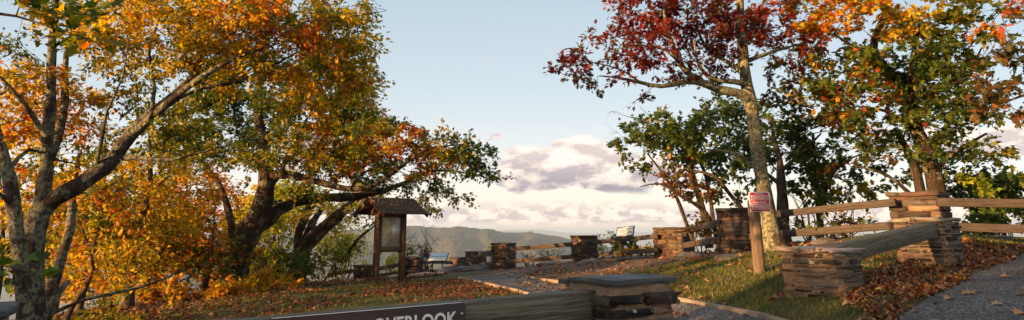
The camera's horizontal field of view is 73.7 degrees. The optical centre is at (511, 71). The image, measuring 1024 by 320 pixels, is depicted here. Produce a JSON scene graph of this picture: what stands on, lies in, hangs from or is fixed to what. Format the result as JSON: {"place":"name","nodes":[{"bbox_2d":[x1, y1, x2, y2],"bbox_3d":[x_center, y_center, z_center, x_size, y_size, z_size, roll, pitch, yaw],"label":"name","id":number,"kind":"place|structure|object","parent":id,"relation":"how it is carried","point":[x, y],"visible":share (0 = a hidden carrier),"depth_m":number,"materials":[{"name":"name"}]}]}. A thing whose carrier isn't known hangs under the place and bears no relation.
{"place":"outdoors","nodes":[
{"label":"outdoors","id":0,"kind":"place"},
{"bbox_2d":[0,231,303,280],"bbox_3d":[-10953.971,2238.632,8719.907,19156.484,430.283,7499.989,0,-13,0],"label":"mountain ridge","id":1,"kind":"structure","parent":0,"point":[107,259],"depth_m":7848.46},
{"bbox_2d":[183,226,638,294],"bbox_3d":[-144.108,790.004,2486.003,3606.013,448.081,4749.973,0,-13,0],"label":"mountain ridge","id":2,"kind":"structure","parent":0,"point":[457,241],"depth_m":2063.66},
{"bbox_2d":[0,236,1023,319],"bbox_3d":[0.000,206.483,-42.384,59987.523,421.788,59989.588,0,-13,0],"label":"ground","id":3,"kind":"structure","parent":0,"point":[4,297],"depth_m":11.12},
{"bbox_2d":[0,301,27,319],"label":"stone pillar","id":4,"kind":"structure","parent":3,"relation":"on","point":[8,309],"depth_m":2.70,"materials":[{"name":"stone"}]},
{"bbox_2d":[0,155,85,296],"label":"young tree","id":5,"kind":"object","parent":3,"relation":"on","point":[3,251],"visible":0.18,"depth_m":13.12,"materials":[{"name":"orange plant"}]},
{"bbox_2d":[0,54,87,319],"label":"birch tree","id":6,"kind":"object","parent":3,"relation":"on","point":[10,196],"visible":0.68,"depth_m":7.85,"materials":[{"name":"orange plant"}]},
{"bbox_2d":[3,167,114,310],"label":"young tree","id":7,"kind":"object","parent":3,"relation":"on","point":[12,290],"visible":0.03,"depth_m":18.07,"materials":[{"name":"orange plant"}]},
{"bbox_2d":[0,0,124,293],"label":"maple tree","id":8,"kind":"object","parent":3,"relation":"on","point":[51,22],"visible":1,"depth_m":5.39,"materials":[{"name":"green plant"}]},
{"bbox_2d":[0,133,178,315],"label":"young tree","id":9,"kind":"object","parent":3,"relation":"on","point":[158,190],"visible":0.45,"depth_m":12.49,"materials":[{"name":"orange plant"}]},
{"bbox_2d":[0,193,185,319],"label":"young tree","id":10,"kind":"object","parent":3,"relation":"on","point":[91,263],"visible":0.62,"depth_m":10.49,"materials":[{"name":"orange plant"}]},
{"bbox_2d":[54,190,157,309],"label":"young tree","id":11,"kind":"object","parent":3,"relation":"on","point":[99,300],"visible":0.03,"depth_m":21.20,"materials":[{"name":"orange plant"}]},
{"bbox_2d":[45,150,186,319],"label":"birch tree","id":12,"kind":"object","parent":3,"relation":"on","point":[53,292],"visible":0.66,"depth_m":9.18,"materials":[{"name":"orange plant"}]},
{"bbox_2d":[46,153,210,307],"bbox_3d":[-8.299,3.450,14.639,2.769,3.536,3.383,-4,-14,17],"label":"young tree","id":13,"kind":"object","parent":3,"relation":"on","point":[72,295],"visible":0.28,"depth_m":14.31,"materials":[{"name":"orange plant"}]},
{"bbox_2d":[54,112,234,308],"bbox_3d":[-7.329,2.779,13.545,2.736,4.045,3.388,-11,-17,41],"label":"young tree","id":14,"kind":"object","parent":3,"relation":"on","point":[184,170],"visible":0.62,"depth_m":13.57,"materials":[{"name":"orange plant"}]},
{"bbox_2d":[84,143,207,283],"bbox_3d":[-10.085,4.192,19.296,3.447,4.806,3.478,-10,-16,37],"label":"young tree","id":15,"kind":"object","parent":3,"relation":"on","point":[159,175],"visible":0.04,"depth_m":19.62,"materials":[{"name":"orange plant"}]},
{"bbox_2d":[104,178,227,302],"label":"young tree","id":16,"kind":"object","parent":3,"relation":"on","point":[181,192],"visible":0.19,"depth_m":17.12,"materials":[{"name":"orange plant"}]},
{"bbox_2d":[0,0,394,319],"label":"birch tree","id":17,"kind":"object","parent":3,"relation":"on","point":[257,16],"visible":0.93,"depth_m":8.97,"materials":[{"name":"orange plant"}]},
{"bbox_2d":[123,196,305,303],"bbox_3d":[-6.503,4.024,15.370,4.251,2.539,3.682,0,-13,0],"label":"young tree","id":18,"kind":"object","parent":3,"relation":"on","point":[245,285],"visible":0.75,"depth_m":15.10,"materials":[{"name":"orange plant"}]},
{"bbox_2d":[145,170,317,290],"bbox_3d":[-7.994,4.592,19.398,5.056,3.752,3.336,0,-13,0],"label":"young tree","id":19,"kind":"object","parent":3,"relation":"on","point":[282,259],"visible":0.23,"depth_m":19.16,"materials":[{"name":"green plant"}]},
{"bbox_2d":[190,192,290,294],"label":"young tree","id":20,"kind":"object","parent":3,"relation":"on","point":[246,201],"visible":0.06,"depth_m":23.82,"materials":[{"name":"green plant"}]},
{"bbox_2d":[186,168,333,285],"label":"young tree","id":21,"kind":"object","parent":3,"relation":"on","point":[284,226],"visible":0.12,"depth_m":23.07,"materials":[{"name":"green plant"}]},
{"bbox_2d":[52,272,520,319],"bbox_3d":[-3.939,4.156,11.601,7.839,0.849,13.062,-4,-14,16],"label":"fallen leaves","id":22,"kind":"object","parent":3,"relation":"on","point":[468,287],"visible":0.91,"depth_m":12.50,"materials":[{"name":"brown plant"}]},
{"bbox_2d":[272,254,327,282],"bbox_3d":[-5.974,5.607,19.142,1.613,0.996,1.283,-12,-17,41],"label":"shrub","id":23,"kind":"object","parent":3,"relation":"on","point":[311,266],"visible":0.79,"depth_m":18.98,"materials":[{"name":"green plant"}]},
{"bbox_2d":[233,179,396,281],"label":"oak tree","id":24,"kind":"object","parent":3,"relation":"on","point":[314,234],"visible":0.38,"depth_m":21.50,"materials":[{"name":"green plant"}]},
{"bbox_2d":[289,239,357,281],"bbox_3d":[-5.586,5.677,20.264,1.927,1.414,1.435,0,-13,0],"label":"shrub","id":25,"kind":"object","parent":3,"relation":"on","point":[334,268],"visible":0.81,"depth_m":20.23,"materials":[{"name":"green plant"}]},
{"bbox_2d":[134,25,515,283],"bbox_3d":[-4.947,2.317,17.558,10.212,7.471,6.056,0,-13,0],"label":"oak tree","id":26,"kind":"object","parent":3,"relation":"on","point":[264,213],"visible":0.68,"depth_m":16.52,"materials":[{"name":"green plant"}]},
{"bbox_2d":[133,279,518,319],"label":"grass","id":27,"kind":"structure","parent":3,"relation":"on","point":[324,292],"depth_m":12.24,"materials":[{"name":"plant"}]},
{"bbox_2d":[314,222,371,277],"bbox_3d":[-6.571,7.009,26.539,2.196,2.394,2.604,7,-15,-27],"label":"shrub","id":28,"kind":"object","parent":3,"relation":"on","point":[350,237],"visible":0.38,"depth_m":26.49,"materials":[{"name":"green plant"}]},
{"bbox_2d":[321,201,370,277],"bbox_3d":[-6.055,6.023,24.377,2.193,3.098,1.644,0,-13,0],"label":"shrub","id":29,"kind":"object","parent":3,"relation":"on","point":[356,246],"visible":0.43,"depth_m":24.17,"materials":[{"name":"green plant"}]},
{"bbox_2d":[353,264,372,278],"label":"stone pillar","id":30,"kind":"structure","parent":3,"relation":"on","point":[363,272],"depth_m":26.07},
{"bbox_2d":[327,269,358,275],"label":"wooden rail","id":31,"kind":"object","parent":30,"relation":"attached to","point":[352,271],"visible":0.56,"depth_m":25.81,"materials":[{"name":"brown wood"}]},
{"bbox_2d":[368,270,407,277],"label":"wooden rail","id":32,"kind":"object","parent":3,"relation":"on","point":[388,273],"visible":0.57,"depth_m":25.89,"materials":[{"name":"brown wood"}]},
{"bbox_2d":[379,252,398,275],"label":"shrub","id":33,"kind":"object","parent":3,"relation":"on","point":[389,260],"visible":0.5,"depth_m":26.92,"materials":[{"name":"green plant"}]},
{"bbox_2d":[353,197,428,280],"bbox_3d":[-3.170,4.499,17.728,1.420,2.417,1.434,-12,-18,43],"label":"notice board","id":34,"kind":"object","parent":3,"relation":"on","point":[390,222],"visible":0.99,"depth_m":17.74,"materials":[{"name":"brown wood"}]},
{"bbox_2d":[406,240,416,255],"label":"shrub","id":35,"kind":"object","parent":3,"relation":"on","point":[410,248],"visible":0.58,"depth_m":27.46,"materials":[{"name":"green plant"}]},
{"bbox_2d":[405,256,423,275],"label":"stone pillar","id":36,"kind":"structure","parent":3,"relation":"on","point":[414,266],"depth_m":26.09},
{"bbox_2d":[368,261,408,271],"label":"wooden rail","id":37,"kind":"object","parent":36,"relation":"attached to","point":[389,266],"visible":0.68,"depth_m":25.95,"materials":[{"name":"brown wood"}]},
{"bbox_2d":[420,269,436,271],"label":"wooden rail","id":38,"kind":"object","parent":36,"relation":"attached to","point":[426,270],"visible":0.28,"depth_m":26.73,"materials":[{"name":"brown wood"}]},
{"bbox_2d":[420,260,452,263],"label":"wooden rail","id":39,"kind":"object","parent":36,"relation":"attached to","point":[426,262],"visible":0.7,"depth_m":27.51,"materials":[{"name":"brown wood"}]},
{"bbox_2d":[407,272,438,275],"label":"rock","id":40,"kind":"object","parent":3,"relation":"on","point":[420,273],"visible":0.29,"depth_m":23.86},
{"bbox_2d":[415,243,434,268],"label":"shrub","id":41,"kind":"object","parent":3,"relation":"on","point":[426,254],"visible":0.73,"depth_m":27.29,"materials":[{"name":"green plant"}]},
{"bbox_2d":[421,222,438,268],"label":"bare shrub","id":42,"kind":"object","parent":3,"relation":"on","point":[428,243],"visible":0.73,"depth_m":28.08,"materials":[{"name":"brown plant"}]},
{"bbox_2d":[427,253,448,271],"bbox_3d":[-2.778,7.230,25.637,0.761,0.833,0.658,0,-13,0],"label":"interpretive panel","id":43,"kind":"object","parent":3,"relation":"on","point":[437,257],"visible":1,"depth_m":25.62,"materials":[{"name":"metal"}]},
{"bbox_2d":[435,266,464,273],"bbox_3d":[-1.932,7.185,24.530,1.704,0.402,0.888,0,-13,0],"label":"rock","id":44,"kind":"object","parent":3,"relation":"on","point":[450,269],"visible":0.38,"depth_m":24.25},
{"bbox_2d":[449,257,465,265],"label":"stone pillar","id":45,"kind":"structure","parent":3,"relation":"on","point":[458,261],"depth_m":30.04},
{"bbox_2d":[465,251,486,265],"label":"stone pillar","id":46,"kind":"structure","parent":3,"relation":"on","point":[472,258],"depth_m":27.16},
{"bbox_2d":[462,264,490,271],"bbox_3d":[-1.132,6.988,24.052,1.308,0.409,0.942,0,-13,0],"label":"rock","id":47,"kind":"object","parent":3,"relation":"on","point":[480,267],"visible":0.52,"depth_m":23.81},
{"bbox_2d":[461,273,504,277],"bbox_3d":[-0.798,5.713,18.997,1.588,0.154,0.095,10,-16,-36],"label":"path edging","id":48,"kind":"object","parent":3,"relation":"on","point":[484,275],"visible":0.41,"depth_m":18.96,"materials":[{"name":"beige stone"}]},
{"bbox_2d":[458,276,533,293],"bbox_3d":[-0.191,4.375,13.723,0.265,0.378,10.234,3,-13,-14],"label":"path edging","id":49,"kind":"object","parent":3,"relation":"on","point":[521,291],"visible":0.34,"depth_m":14.07,"materials":[{"name":"beige stone"}]},
{"bbox_2d":[490,242,516,269],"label":"stone pillar","id":50,"kind":"structure","parent":3,"relation":"on","point":[502,254],"depth_m":23.33,"materials":[{"name":"stone"}]},
{"bbox_2d":[478,250,492,255],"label":"wooden rail","id":51,"kind":"object","parent":50,"relation":"attached to","point":[485,253],"visible":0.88,"depth_m":25.00,"materials":[{"name":"brown wood"}]},
{"bbox_2d":[478,262,492,265],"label":"wooden rail","id":52,"kind":"object","parent":50,"relation":"attached to","point":[487,263],"visible":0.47,"depth_m":24.43,"materials":[{"name":"brown wood"}]},
{"bbox_2d":[521,251,537,265],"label":"plant","id":53,"kind":"object","parent":3,"relation":"on","point":[526,263],"visible":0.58,"depth_m":23.90,"materials":[{"name":"green plant"}]},
{"bbox_2d":[505,273,566,284],"bbox_3d":[0.817,4.598,15.009,0.337,0.474,9.433,2,-13,-10],"label":"path edging","id":54,"kind":"object","parent":3,"relation":"on","point":[549,280],"visible":0.21,"depth_m":15.87,"materials":[{"name":"beige stone"}]},
{"bbox_2d":[536,249,564,261],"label":"plant","id":55,"kind":"object","parent":3,"relation":"on","point":[547,252],"visible":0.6,"depth_m":23.55,"materials":[{"name":"green plant"}]},
{"bbox_2d":[535,261,568,265],"bbox_3d":[1.385,6.119,21.675,1.304,0.197,0.738,0,-13,0],"label":"rock","id":56,"kind":"object","parent":3,"relation":"on","point":[548,263],"visible":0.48,"depth_m":21.47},
{"bbox_2d":[570,235,597,261],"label":"stone pillar","id":57,"kind":"structure","parent":3,"relation":"on","point":[584,248],"depth_m":21.50,"materials":[{"name":"stone"}]},
{"bbox_2d":[510,255,574,263],"bbox_3d":[0.978,6.089,22.195,2.461,0.142,0.094,-14,-18,30],"label":"wooden rail","id":58,"kind":"object","parent":57,"relation":"attached to","point":[537,259],"visible":1,"depth_m":22.15,"materials":[{"name":"brown wood"}]},
{"bbox_2d":[510,242,574,250],"bbox_3d":[0.982,5.710,22.283,2.465,0.142,0.096,-13,-18,31],"label":"wooden rail","id":59,"kind":"object","parent":57,"relation":"attached to","point":[542,246],"visible":1,"depth_m":22.24,"materials":[{"name":"brown wood"}]},
{"bbox_2d":[576,259,607,264],"bbox_3d":[2.346,5.547,19.750,0.939,0.274,0.710,5,-14,-20],"label":"rock","id":60,"kind":"object","parent":3,"relation":"on","point":[588,261],"visible":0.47,"depth_m":19.59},
{"bbox_2d":[596,234,611,257],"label":"plant","id":61,"kind":"object","parent":3,"relation":"on","point":[600,249],"visible":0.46,"depth_m":21.80,"materials":[{"name":"green plant"}]},
{"bbox_2d":[558,273,682,319],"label":"stone pillar","id":62,"kind":"structure","parent":3,"relation":"on","point":[645,296],"depth_m":4.00,"materials":[{"name":"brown stone"}]},
{"bbox_2d":[220,289,595,319],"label":"guard rail","id":63,"kind":"object","parent":62,"relation":"attached to","point":[568,305],"visible":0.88,"depth_m":3.80,"materials":[{"name":"brown wood"}]},
{"bbox_2d":[269,302,464,319],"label":"name board","id":64,"kind":"object","parent":63,"relation":"attached to","point":[450,311],"visible":1,"depth_m":3.45,"materials":[{"name":"brown paint"}]},
{"bbox_2d":[607,234,640,256],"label":"plant","id":65,"kind":"object","parent":3,"relation":"on","point":[616,246],"visible":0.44,"depth_m":20.50,"materials":[{"name":"green plant"}]},
{"bbox_2d":[615,225,634,256],"bbox_3d":[3.349,5.075,20.130,0.396,1.058,0.957,10,-17,-38],"label":"interpretive panel","id":66,"kind":"object","parent":3,"relation":"on","point":[626,231],"visible":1,"depth_m":20.15,"materials":[{"name":"metal"}]},
{"bbox_2d":[615,256,652,260],"bbox_3d":[3.513,5.291,19.300,1.206,0.175,0.624,0,-13,0],"label":"rock","id":67,"kind":"object","parent":3,"relation":"on","point":[632,257],"visible":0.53,"depth_m":19.10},
{"bbox_2d":[615,242,654,256],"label":"plant","id":68,"kind":"object","parent":3,"relation":"on","point":[643,247],"visible":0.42,"depth_m":19.89,"materials":[{"name":"green plant"}]},
{"bbox_2d":[604,108,718,248],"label":"bare tree","id":69,"kind":"object","parent":3,"relation":"on","point":[712,214],"visible":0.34,"depth_m":18.77,"materials":[{"name":"brown plant"}]},
{"bbox_2d":[652,227,694,257],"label":"stone pillar","id":70,"kind":"structure","parent":3,"relation":"on","point":[669,241],"depth_m":18.68,"materials":[{"name":"stone"}]},
{"bbox_2d":[592,234,658,243],"bbox_3d":[3.267,4.917,20.002,0.094,0.131,3.010,7,-19,-29],"label":"wooden rail","id":71,"kind":"object","parent":70,"relation":"attached to","point":[632,238],"visible":1,"depth_m":19.82,"materials":[{"name":"brown wood"}]},
{"bbox_2d":[592,248,658,256],"bbox_3d":[3.255,5.280,19.919,0.098,0.129,3.008,7,-19,-29],"label":"wooden rail","id":72,"kind":"object","parent":70,"relation":"attached to","point":[635,251],"visible":0.94,"depth_m":19.65,"materials":[{"name":"brown wood"}]},
{"bbox_2d":[543,0,832,252],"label":"oak tree","id":73,"kind":"object","parent":3,"relation":"on","point":[727,27],"visible":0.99,"depth_m":13.02,"materials":[{"name":"red plant"}]},
{"bbox_2d":[674,251,703,260],"bbox_3d":[3.904,4.092,14.973,0.723,0.296,0.525,0,-13,0],"label":"rock","id":74,"kind":"object","parent":3,"relation":"on","point":[684,254],"visible":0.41,"depth_m":14.87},
{"bbox_2d":[606,92,775,247],"bbox_3d":[5.042,2.458,17.850,4.969,4.178,3.200,5,-14,-22],"label":"maple tree","id":75,"kind":"object","parent":3,"relation":"on","point":[692,156],"visible":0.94,"depth_m":17.50,"materials":[{"name":"green plant"}]},
{"bbox_2d":[684,211,717,253],"bbox_3d":[4.402,3.853,16.151,0.845,1.106,0.676,0,-13,0],"label":"plant","id":76,"kind":"object","parent":3,"relation":"on","point":[700,234],"visible":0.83,"depth_m":16.11,"materials":[{"name":"green plant"}]},
{"bbox_2d":[713,254,743,260],"bbox_3d":[4.027,3.455,12.545,0.654,0.215,0.442,0,-13,0],"label":"rock","id":77,"kind":"object","parent":3,"relation":"on","point":[721,257],"visible":0.32,"depth_m":12.45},
{"bbox_2d":[678,296,787,319],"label":"path edging","id":78,"kind":"object","parent":3,"relation":"on","point":[758,314],"visible":0.45,"depth_m":7.35,"materials":[{"name":"beige stone"}]},
{"bbox_2d":[715,207,751,253],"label":"stone pillar","id":79,"kind":"structure","parent":3,"relation":"on","point":[733,230],"depth_m":14.14,"materials":[{"name":"stone"}]},
{"bbox_2d":[682,237,720,247],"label":"wooden rail","id":80,"kind":"object","parent":79,"relation":"attached to","point":[708,241],"visible":0.98,"depth_m":15.55,"materials":[{"name":"brown wood"}]},
{"bbox_2d":[682,220,720,233],"bbox_3d":[4.485,3.741,16.375,0.098,0.151,4.252,-1,-15,4],"label":"wooden rail","id":81,"kind":"object","parent":79,"relation":"attached to","point":[710,225],"visible":0.71,"depth_m":15.24,"materials":[{"name":"brown wood"}]},
{"bbox_2d":[508,232,978,319],"bbox_3d":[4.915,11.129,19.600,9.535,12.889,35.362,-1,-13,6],"label":"fallen leaves","id":82,"kind":"object","parent":3,"relation":"on","point":[684,313],"depth_m":12.92,"materials":[{"name":"plant"}]},
{"bbox_2d":[747,200,765,273],"bbox_3d":[3.308,2.354,9.207,0.153,1.285,0.127,-7,-15,27],"label":"warning post","id":83,"kind":"object","parent":3,"relation":"on","point":[758,257],"visible":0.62,"depth_m":9.17,"materials":[{"name":"brown wood"}]},
{"bbox_2d":[748,192,770,211],"bbox_3d":[3.344,1.757,9.223,0.270,0.266,0.012,-2,-13,9],"label":"warning sign","id":84,"kind":"object","parent":83,"relation":"attached to","point":[759,201],"visible":1,"depth_m":9.22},
{"bbox_2d":[743,72,852,242],"bbox_3d":[6.560,2.027,15.468,2.394,4.118,2.126,-7,-15,27],"label":"maple tree","id":85,"kind":"object","parent":3,"relation":"on","point":[793,137],"visible":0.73,"depth_m":15.17,"materials":[{"name":"green plant"}]},
{"bbox_2d":[780,149,834,240],"bbox_3d":[6.318,2.711,14.716,1.226,2.048,1.159,0,-13,0],"label":"shrub","id":86,"kind":"object","parent":3,"relation":"on","point":[792,186],"visible":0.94,"depth_m":14.73,"materials":[{"name":"green plant"}]},
{"bbox_2d":[774,246,865,297],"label":"stone pillar","id":87,"kind":"structure","parent":3,"relation":"on","point":[810,271],"depth_m":7.42,"materials":[{"name":"stone"}]},
{"bbox_2d":[814,222,937,257],"bbox_3d":[4.379,2.026,8.108,2.408,0.193,0.193,1,-11,-34],"label":"guard rail","id":88,"kind":"object","parent":87,"relation":"attached to","point":[886,241],"visible":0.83,"depth_m":8.10,"materials":[{"name":"grey wood"}]},
{"bbox_2d":[748,222,893,239],"bbox_3d":[5.553,2.915,12.459,0.097,0.131,3.034,8,-19,-30],"label":"wooden rail","id":89,"kind":"object","parent":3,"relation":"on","point":[880,226],"visible":0.75,"depth_m":12.03,"materials":[{"name":"brown wood"}]},
{"bbox_2d":[810,237,836,244],"bbox_3d":[5.588,3.075,12.217,0.507,0.217,0.378,0,-13,0],"label":"rock","id":90,"kind":"object","parent":3,"relation":"on","point":[821,240],"visible":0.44,"depth_m":12.11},
{"bbox_2d":[634,232,1023,319],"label":"grass","id":91,"kind":"structure","parent":3,"relation":"on","point":[690,264],"depth_m":8.96,"materials":[{"name":"plant"}]},
{"bbox_2d":[774,104,890,237],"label":"maple tree","id":92,"kind":"object","parent":3,"relation":"on","point":[843,161],"visible":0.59,"depth_m":15.25,"materials":[{"name":"green plant"}]},
{"bbox_2d":[782,209,883,239],"bbox_3d":[6.164,2.982,13.121,2.014,0.698,1.725,0,-13,0],"label":"shrub","id":93,"kind":"object","parent":3,"relation":"on","point":[801,223],"visible":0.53,"depth_m":13.14,"materials":[{"name":"green plant"}]},
{"bbox_2d":[794,169,888,236],"bbox_3d":[7.237,3.153,15.085,2.164,2.174,2.098,8,-15,-30],"label":"shrub","id":94,"kind":"object","parent":3,"relation":"on","point":[837,193],"visible":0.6,"depth_m":15.03,"materials":[{"name":"green plant"}]},
{"bbox_2d":[761,0,1023,198],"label":"maple tree","id":95,"kind":"object","parent":3,"relation":"on","point":[908,94],"visible":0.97,"depth_m":13.12,"materials":[{"name":"green plant"}]},
{"bbox_2d":[885,191,952,221],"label":"stone pillar","id":96,"kind":"structure","parent":3,"relation":"on","point":[918,204],"depth_m":11.23,"materials":[{"name":"stone"}]},
{"bbox_2d":[760,198,897,217],"bbox_3d":[5.582,2.543,12.546,0.094,0.130,3.030,8,-19,-30],"label":"wooden rail","id":97,"kind":"object","parent":96,"relation":"attached to","point":[843,207],"visible":0.77,"depth_m":12.11,"materials":[{"name":"brown wood"}]},
{"bbox_2d":[936,198,1023,207],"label":"wooden rail","id":98,"kind":"object","parent":96,"relation":"attached to","point":[978,202],"visible":1,"depth_m":10.64,"materials":[{"name":"brown wood"}]},
{"bbox_2d":[959,222,1023,232],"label":"wooden rail","id":99,"kind":"object","parent":96,"relation":"attached to","point":[994,228],"visible":0.72,"depth_m":10.51,"materials":[{"name":"brown wood"}]},
{"bbox_2d":[888,217,965,267],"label":"stone pillar","id":100,"kind":"structure","parent":3,"relation":"on","point":[944,247],"depth_m":8.91,"materials":[{"name":"stone"}]},
{"bbox_2d":[839,237,1023,319],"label":"fallen leaves","id":101,"kind":"object","parent":3,"relation":"on","point":[904,285],"depth_m":7.76,"materials":[{"name":"plant"}]},
{"bbox_2d":[943,160,1023,236],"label":"shrub","id":102,"kind":"object","parent":3,"relation":"on","point":[1011,183],"visible":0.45,"depth_m":13.49,"materials":[{"name":"green plant"}]},
{"bbox_2d":[950,0,1023,128],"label":"oak tree","id":103,"kind":"object","parent":3,"relation":"on","point":[998,99],"visible":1,"depth_m":10.91,"materials":[{"name":"orange plant"}]},
{"bbox_2d":[960,207,1023,235],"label":"shrub","id":104,"kind":"object","parent":3,"relation":"on","point":[986,216],"visible":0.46,"depth_m":12.82,"materials":[{"name":"green plant"}]},
{"bbox_2d":[987,236,1017,240],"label":"rock","id":105,"kind":"object","parent":3,"relation":"on","point":[1008,237],"visible":0.34,"depth_m":11.32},
{"bbox_2d":[0,0,1023,231],"label":"sky","id":106,"kind":"structure","parent":0,"point":[478,65],"materials":[{"name":"blue"}]},
{"bbox_2d":[467,275,765,319],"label":"path","id":107,"kind":"structure","parent":0,"point":[698,312],"depth_m":8.19,"materials":[{"name":"asphalt"}]},
{"bbox_2d":[287,230,961,233],"bbox_3d":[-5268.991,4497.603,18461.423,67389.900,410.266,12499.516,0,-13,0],"label":"mountain ridge","id":108,"kind":"structure","parent":0,"point":[615,232],"depth_m":17956.47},
{"bbox_2d":[436,227,1023,254],"bbox_3d":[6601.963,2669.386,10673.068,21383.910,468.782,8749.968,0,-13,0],"label":"mountain ridge","id":109,"kind":"structure","parent":0,"point":[642,243],"depth_m":10015.40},
{"bbox_2d":[899,254,1023,319],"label":"asphalt road","id":110,"kind":"structure","parent":0,"point":[992,283],"depth_m":6.45,"materials":[{"name":"asphalt"}]},
{"bbox_2d":[914,256,1023,312],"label":"fallen leaves","id":111,"kind":"object","parent":110,"relation":"on","point":[953,301],"depth_m":6.68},
{"bbox_2d":[991,299,1003,304],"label":"fallen leaf","id":112,"kind":"object","parent":110,"relation":"on","point":[996,302],"visible":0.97,"depth_m":6.12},
{"bbox_2d":[1010,307,1023,313],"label":"fallen leaf","id":113,"kind":"object","parent":110,"relation":"on","point":[1017,311],"visible":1,"depth_m":5.72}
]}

